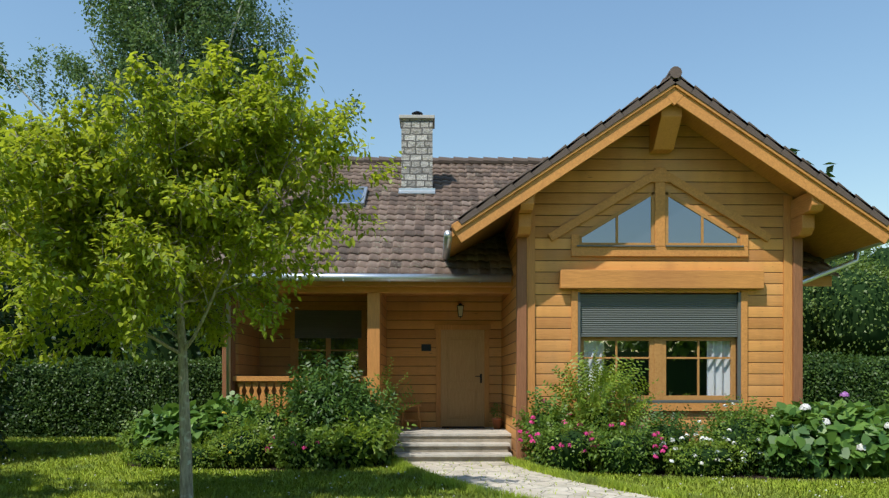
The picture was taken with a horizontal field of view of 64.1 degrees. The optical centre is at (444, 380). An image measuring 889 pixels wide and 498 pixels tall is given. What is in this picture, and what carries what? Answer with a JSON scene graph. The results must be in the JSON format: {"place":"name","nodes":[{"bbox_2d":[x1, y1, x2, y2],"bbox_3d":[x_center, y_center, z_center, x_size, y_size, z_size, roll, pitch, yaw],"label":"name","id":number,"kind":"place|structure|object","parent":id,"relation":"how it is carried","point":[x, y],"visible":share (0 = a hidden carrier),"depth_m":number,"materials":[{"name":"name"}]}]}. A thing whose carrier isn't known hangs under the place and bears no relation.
{"place":"outdoors","nodes":[
{"label":"outdoors","id":0,"kind":"place"},
{"bbox_2d":[235,285,511,296],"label":"porch ceiling","id":1,"kind":"structure","parent":0,"point":[494,295],"depth_m":14.34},
{"bbox_2d":[367,293,380,403],"bbox_3d":[-1.284,-0.311,12.942,0.230,2.550,0.230,0,0,-1],"label":"porch post","id":2,"kind":"object","parent":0,"point":[373,333],"visible":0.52,"depth_m":12.83,"materials":[{"name":"brown wood"}]},
{"bbox_2d":[234,287,510,293],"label":"porch beam","id":3,"kind":"structure","parent":2,"relation":"on","point":[396,290],"depth_m":12.85,"materials":[{"name":"brown wood"}]},
{"bbox_2d":[388,381,420,428],"bbox_3d":[-0.834,0.491,14.289,0.880,0.961,0.463,0,0,28],"label":"porch stool and sticks","id":4,"kind":"object","parent":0,"point":[403,414],"visible":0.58,"depth_m":14.17,"materials":[{"name":"brown wood"}]},
{"bbox_2d":[117,399,754,477],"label":"shrubs","id":5,"kind":"object","parent":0,"point":[217,438],"visible":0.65,"depth_m":11.19,"materials":[{"name":"green plant"}]},
{"bbox_2d":[0,436,888,497],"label":"lawn","id":6,"kind":"structure","parent":0,"point":[232,473],"depth_m":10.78,"materials":[{"name":"green plant"}]},
{"bbox_2d":[0,0,361,245],"bbox_3d":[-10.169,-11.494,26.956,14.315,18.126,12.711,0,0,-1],"label":"tree","id":7,"kind":"object","parent":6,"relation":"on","point":[132,31],"visible":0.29,"depth_m":24.70,"materials":[{"name":"green plant"}]},
{"bbox_2d":[0,37,406,497],"bbox_3d":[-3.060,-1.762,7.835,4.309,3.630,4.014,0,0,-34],"label":"tree foliage","id":8,"kind":"object","parent":6,"relation":"on","point":[210,143],"visible":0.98,"depth_m":7.11,"materials":[{"name":"green plant"}]},
{"bbox_2d":[125,460,382,470],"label":"flower bed soil","id":9,"kind":"structure","parent":6,"relation":"on","point":[271,466],"depth_m":11.35,"materials":[{"name":"brown soil"}]},
{"bbox_2d":[268,349,400,464],"bbox_3d":[-1.855,0.464,12.241,2.257,2.050,1.778,0,0,-1],"label":"bush","id":10,"kind":"object","parent":9,"relation":"on","point":[343,381],"visible":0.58,"depth_m":11.91,"materials":[{"name":"green plant"}]},
{"bbox_2d":[230,348,585,469],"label":"bushes","id":11,"kind":"object","parent":6,"relation":"on","point":[289,431],"visible":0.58,"depth_m":11.28,"materials":[{"name":"green plant"}]},
{"bbox_2d":[0,148,882,459],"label":"dark foliage leaf","id":12,"kind":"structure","parent":6,"relation":"on","point":[6,318],"depth_m":13.67,"materials":[{"name":"green plant"}]},
{"bbox_2d":[0,245,888,476],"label":"shrubs","id":13,"kind":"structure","parent":6,"relation":"on","point":[853,317],"depth_m":17.43,"materials":[{"name":"green plant"}]},
{"bbox_2d":[3,402,888,497],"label":"white flowers","id":14,"kind":"object","parent":6,"relation":"on","point":[827,422],"visible":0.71,"depth_m":10.22,"materials":[{"name":"white plant"}]},
{"bbox_2d":[393,436,510,461],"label":"porch steps","id":15,"kind":"structure","parent":6,"relation":"on","point":[460,448],"depth_m":12.54,"materials":[{"name":"grey concrete"}]},
{"bbox_2d":[233,376,366,422],"bbox_3d":[-2.613,0.379,12.910,2.430,0.910,0.140,0,0,-1],"label":"terrace railing","id":16,"kind":"object","parent":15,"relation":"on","point":[255,380],"visible":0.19,"depth_m":12.88,"materials":[{"name":"brown wood"}]},
{"bbox_2d":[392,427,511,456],"bbox_3d":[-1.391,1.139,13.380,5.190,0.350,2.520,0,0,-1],"label":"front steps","id":17,"kind":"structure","parent":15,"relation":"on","point":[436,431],"depth_m":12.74,"materials":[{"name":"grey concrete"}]},
{"bbox_2d":[442,426,484,427],"bbox_3d":[0.376,0.957,14.464,0.860,0.015,0.350,0,0,-1],"label":"door mat","id":18,"kind":"object","parent":17,"relation":"on","point":[463,427],"depth_m":14.31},
{"bbox_2d":[492,418,501,428],"bbox_3d":[1.051,0.859,14.181,0.205,0.210,0.210,0,0,-1],"label":"terracotta flower pot","id":19,"kind":"object","parent":17,"relation":"on","point":[497,423],"visible":0.96,"depth_m":14.11,"materials":[{"name":"orange ceramic"}]},
{"bbox_2d":[301,349,659,469],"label":"bushes","id":20,"kind":"object","parent":6,"relation":"on","point":[603,391],"visible":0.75,"depth_m":11.24,"materials":[{"name":"green plant"}]},
{"bbox_2d":[112,357,888,475],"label":"flowering shrubs","id":21,"kind":"object","parent":6,"relation":"on","point":[622,432],"visible":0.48,"depth_m":10.63,"materials":[{"name":"plant"}]},
{"bbox_2d":[265,399,667,457],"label":"pink flowers","id":22,"kind":"object","parent":21,"relation":"attached to","point":[586,433],"visible":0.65,"depth_m":10.69,"materials":[{"name":"pink plant"}]},
{"bbox_2d":[131,390,888,479],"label":"large-leaved shrubs","id":23,"kind":"object","parent":6,"relation":"on","point":[858,417],"visible":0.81,"depth_m":10.23,"materials":[{"name":"green plant"}]},
{"bbox_2d":[839,392,848,396],"bbox_3d":[6.585,0.549,10.791,1.180,0.762,0.656,0,0,-1],"label":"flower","id":24,"kind":"object","parent":23,"relation":"attached to","point":[844,394],"visible":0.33,"depth_m":10.72,"materials":[{"name":"plant"}]},
{"bbox_2d":[235,119,793,456],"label":"log wall planks","id":25,"kind":"object","parent":6,"relation":"on","point":[693,158],"visible":0.17,"depth_m":11.95,"materials":[{"name":"brown wood"}]},
{"bbox_2d":[290,305,365,375],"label":"terrace window frames","id":26,"kind":"structure","parent":25,"relation":"attached to","point":[294,350],"depth_m":14.59,"materials":[{"name":"brown wood"}]},
{"bbox_2d":[298,338,357,372],"bbox_3d":[-2.392,-0.521,14.618,1.230,0.730,0.005,0,0,-1],"label":"window glass","id":27,"kind":"object","parent":26,"relation":"in","point":[320,343],"visible":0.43,"depth_m":14.61,"materials":[{"name":"glass"}]},
{"bbox_2d":[295,310,361,337],"bbox_3d":[-2.391,-1.154,14.592,1.370,0.576,0.010,0,0,-1],"label":"roller shutter","id":28,"kind":"object","parent":25,"relation":"attached to","point":[328,323],"visible":1,"depth_m":14.59,"materials":[{"name":"grey metal"}]},
{"bbox_2d":[434,324,490,426],"bbox_3d":[0.373,-0.096,14.644,1.160,2.120,0.049,0,0,-1],"label":"door frame","id":29,"kind":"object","parent":25,"relation":"attached to","point":[438,328],"depth_m":14.62,"materials":[{"name":"brown wood"}]},
{"bbox_2d":[441,330,483,425],"bbox_3d":[0.373,-0.048,14.653,0.900,1.995,0.028,0,0,-1],"label":"door leaf","id":30,"kind":"object","parent":29,"relation":"in","point":[462,386],"visible":0.94,"depth_m":14.65,"materials":[{"name":"brown wood"}]},
{"bbox_2d":[222,237,802,460],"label":"posts","id":31,"kind":"object","parent":25,"relation":"attached to","point":[521,320],"visible":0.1,"depth_m":11.89,"materials":[{"name":"brown wood"}]},
{"bbox_2d":[527,195,791,462],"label":"corner boards trim","id":32,"kind":"structure","parent":31,"relation":"attached to","point":[787,318],"depth_m":11.92,"materials":[{"name":"brown wood"}]},
{"bbox_2d":[242,172,831,285],"bbox_3d":[1.156,-3.596,15.408,11.490,3.820,5.550,0,0,-1],"label":"rain gutter","id":33,"kind":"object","parent":25,"relation":"on","point":[824,281],"depth_m":12.61,"materials":[{"name":"silver metal"}]},
{"bbox_2d":[401,119,432,193],"bbox_3d":[-0.632,-5.009,16.493,0.710,1.914,0.600,0,0,-1],"label":"chimney","id":34,"kind":"object","parent":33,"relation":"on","point":[417,148],"visible":0.64,"depth_m":16.19,"materials":[{"name":"grey stone"}]},
{"bbox_2d":[399,115,434,128],"bbox_3d":[-0.632,-6.006,16.493,0.810,0.080,0.700,0,0,-1],"label":"chimney cap","id":35,"kind":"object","parent":34,"relation":"on","point":[416,117],"depth_m":16.15,"materials":[{"name":"grey concrete"}]},
{"bbox_2d":[412,111,422,114],"bbox_3d":[-0.632,-6.146,16.493,0.260,0.200,0.260,0,0,-1],"label":"chimney flue cowl","id":36,"kind":"object","parent":35,"relation":"on","point":[417,113],"visible":0.56,"depth_m":16.42,"materials":[{"name":"black metal"}]},
{"bbox_2d":[204,163,839,276],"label":"roof tiles","id":37,"kind":"object","parent":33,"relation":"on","point":[427,219],"visible":0.19,"depth_m":14.27,"materials":[{"name":"brown tile"}]},
{"bbox_2d":[328,186,367,206],"bbox_3d":[-2.135,-4.074,15.736,0.780,0.702,1.013,0,0,-1],"label":"skylight frame","id":38,"kind":"object","parent":37,"relation":"on","point":[365,191],"visible":0.33,"depth_m":15.45,"materials":[{"name":"grey metal"}]},
{"bbox_2d":[333,189,363,201],"bbox_3d":[-2.135,-4.083,15.730,0.660,0.570,0.869,0,0,-1],"label":"skylight glass","id":39,"kind":"object","parent":38,"relation":"in","point":[356,193],"depth_m":15.75,"materials":[{"name":"blue glass"}]},
{"bbox_2d":[261,156,545,164],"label":"roof ridge caps","id":40,"kind":"object","parent":37,"relation":"on","point":[480,161],"visible":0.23,"depth_m":18.08,"materials":[{"name":"tile"}]},
{"bbox_2d":[399,188,434,192],"bbox_3d":[-0.626,-4.306,16.124,0.830,0.151,0.141,0,0,-1],"label":"chimney flashing","id":41,"kind":"object","parent":37,"relation":"on","point":[416,190],"visible":1,"depth_m":16.17,"materials":[{"name":"grey metal"}]},
{"bbox_2d":[604,341,706,395],"bbox_3d":[3.575,-0.536,13.648,3.350,2.400,3.049,0,0,-1],"label":"interior room shell","id":42,"kind":"object","parent":25,"relation":"attached to","point":[637,345],"depth_m":15.13,"materials":[{"name":"grey"}]},
{"bbox_2d":[548,167,771,410],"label":"gable window trims","id":43,"kind":"object","parent":25,"relation":"attached to","point":[659,177],"visible":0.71,"depth_m":11.87,"materials":[{"name":"brown wood"}]},
{"bbox_2d":[579,190,739,245],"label":"triangular window frames","id":44,"kind":"structure","parent":43,"relation":"attached to","point":[683,203],"depth_m":11.89,"materials":[{"name":"brown wood"}]},
{"bbox_2d":[582,196,736,242],"bbox_3d":[3.609,-2.722,11.915,2.740,0.952,0.008,0,0,-1],"label":"window glass","id":45,"kind":"object","parent":44,"relation":"in","point":[634,224],"visible":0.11,"depth_m":11.91,"materials":[{"name":"glass"}]},
{"bbox_2d":[577,245,743,402],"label":"anthracite window rails","id":46,"kind":"object","parent":43,"relation":"attached to","point":[738,335],"visible":0.75,"depth_m":11.90,"materials":[{"name":"grey metal"}]},
{"bbox_2d":[584,341,603,395],"bbox_3d":[2.501,-0.556,12.080,0.450,1.760,0.070,0,0,-1],"label":"curtain","id":47,"kind":"object","parent":46,"relation":"hanging from","point":[592,347],"depth_m":12.07,"materials":[{"name":"white fabric"}]},
{"bbox_2d":[580,337,735,399],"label":"wooden window frames","id":48,"kind":"structure","parent":46,"relation":"attached to","point":[657,357],"depth_m":11.99,"materials":[{"name":"brown wood"}]},
{"bbox_2d":[584,341,730,395],"bbox_3d":[3.603,-0.207,12.021,2.585,1.003,0.001,0,0,-1],"label":"window glass","id":49,"kind":"object","parent":48,"relation":"on","point":[690,371],"visible":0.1,"depth_m":12.03,"materials":[{"name":"glass"}]},
{"bbox_2d":[580,294,736,334],"bbox_3d":[3.604,-1.108,11.942,2.670,0.684,0.010,0,0,-1],"label":"roller shutter","id":50,"kind":"object","parent":46,"relation":"attached to","point":[661,314],"depth_m":11.94,"materials":[{"name":"grey metal"}]},
{"bbox_2d":[707,341,729,395],"bbox_3d":[4.681,-0.556,12.116,0.410,1.760,0.070,0,0,-1],"label":"curtain","id":51,"kind":"object","parent":46,"relation":"hanging from","point":[717,368],"depth_m":12.12,"materials":[{"name":"white fabric"}]},
{"bbox_2d":[559,270,763,289],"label":"wooden beam","id":52,"kind":"structure","parent":25,"relation":"attached to","point":[676,279],"depth_m":11.78,"materials":[{"name":"brown wood"}]},
{"bbox_2d":[450,109,878,261],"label":"roof soffit","id":53,"kind":"structure","parent":25,"relation":"on","point":[834,233],"depth_m":11.93,"materials":[{"name":"brown wood"}]},
{"bbox_2d":[451,83,888,243],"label":"gable roof barge boards","id":54,"kind":"object","parent":53,"relation":"attached to","point":[768,156],"visible":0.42,"depth_m":11.17,"materials":[{"name":"brown wood"}]},
{"bbox_2d":[515,104,823,238],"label":"roof beam ends","id":55,"kind":"object","parent":25,"relation":"attached to","point":[664,125],"visible":0.81,"depth_m":11.55,"materials":[{"name":"brown wood"}]},
{"bbox_2d":[457,66,888,225],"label":"gable roof verge and ridge tiles","id":56,"kind":"object","parent":25,"relation":"on","point":[673,76],"visible":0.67,"depth_m":11.12,"materials":[{"name":"brown tile"}]},
{"bbox_2d":[411,462,657,497],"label":"path flagstones","id":57,"kind":"object","parent":6,"relation":"on","point":[561,487],"visible":0.65,"depth_m":9.78,"materials":[{"name":"grey stone"}]},
{"bbox_2d":[389,455,720,497],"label":"path edge weeds","id":58,"kind":"object","parent":57,"relation":"on","point":[402,464],"visible":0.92,"depth_m":9.31,"materials":[{"name":"green plant"}]},
{"bbox_2d":[192,230,888,404],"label":"rain gutter","id":59,"kind":"object","parent":6,"relation":"on","point":[447,240],"visible":0.48,"depth_m":12.40,"materials":[{"name":"silver metal"}]},
{"bbox_2d":[617,402,828,478],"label":"shrubs","id":60,"kind":"object","parent":6,"relation":"on","point":[676,423],"visible":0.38,"depth_m":10.56,"materials":[{"name":"green plant"}]},
{"bbox_2d":[573,466,888,480],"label":"flower bed soil","id":61,"kind":"structure","parent":6,"relation":"on","point":[740,475],"depth_m":10.40,"materials":[{"name":"brown soil"}]},
{"bbox_2d":[0,348,888,437],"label":"hedge foliage","id":62,"kind":"object","parent":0,"point":[812,356],"visible":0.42,"depth_m":17.33,"materials":[{"name":"green plant"}]},
{"bbox_2d":[0,0,888,256],"label":"sky","id":63,"kind":"structure","parent":0,"point":[497,78],"materials":[{"name":"blue"}]},
{"bbox_2d":[421,344,481,382],"bbox_3d":[0.148,-0.346,14.622,1.250,0.800,0.063,0,0,1],"label":"door handle lock and number plate","id":64,"kind":"object","parent":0,"point":[425,347],"visible":1,"depth_m":14.64,"materials":[{"name":"black metal"}]},
{"bbox_2d":[457,303,463,318],"bbox_3d":[0.325,-1.429,14.558,0.140,0.327,0.219,0,0,-1],"label":"wall lantern","id":65,"kind":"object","parent":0,"point":[460,310],"depth_m":14.47,"materials":[{"name":"beige glass"}]},
{"bbox_2d":[803,243,888,362],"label":"hedge","id":66,"kind":"object","parent":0,"point":[872,268],"visible":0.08,"depth_m":19.93,"materials":[{"name":"green plant"}]}
]}

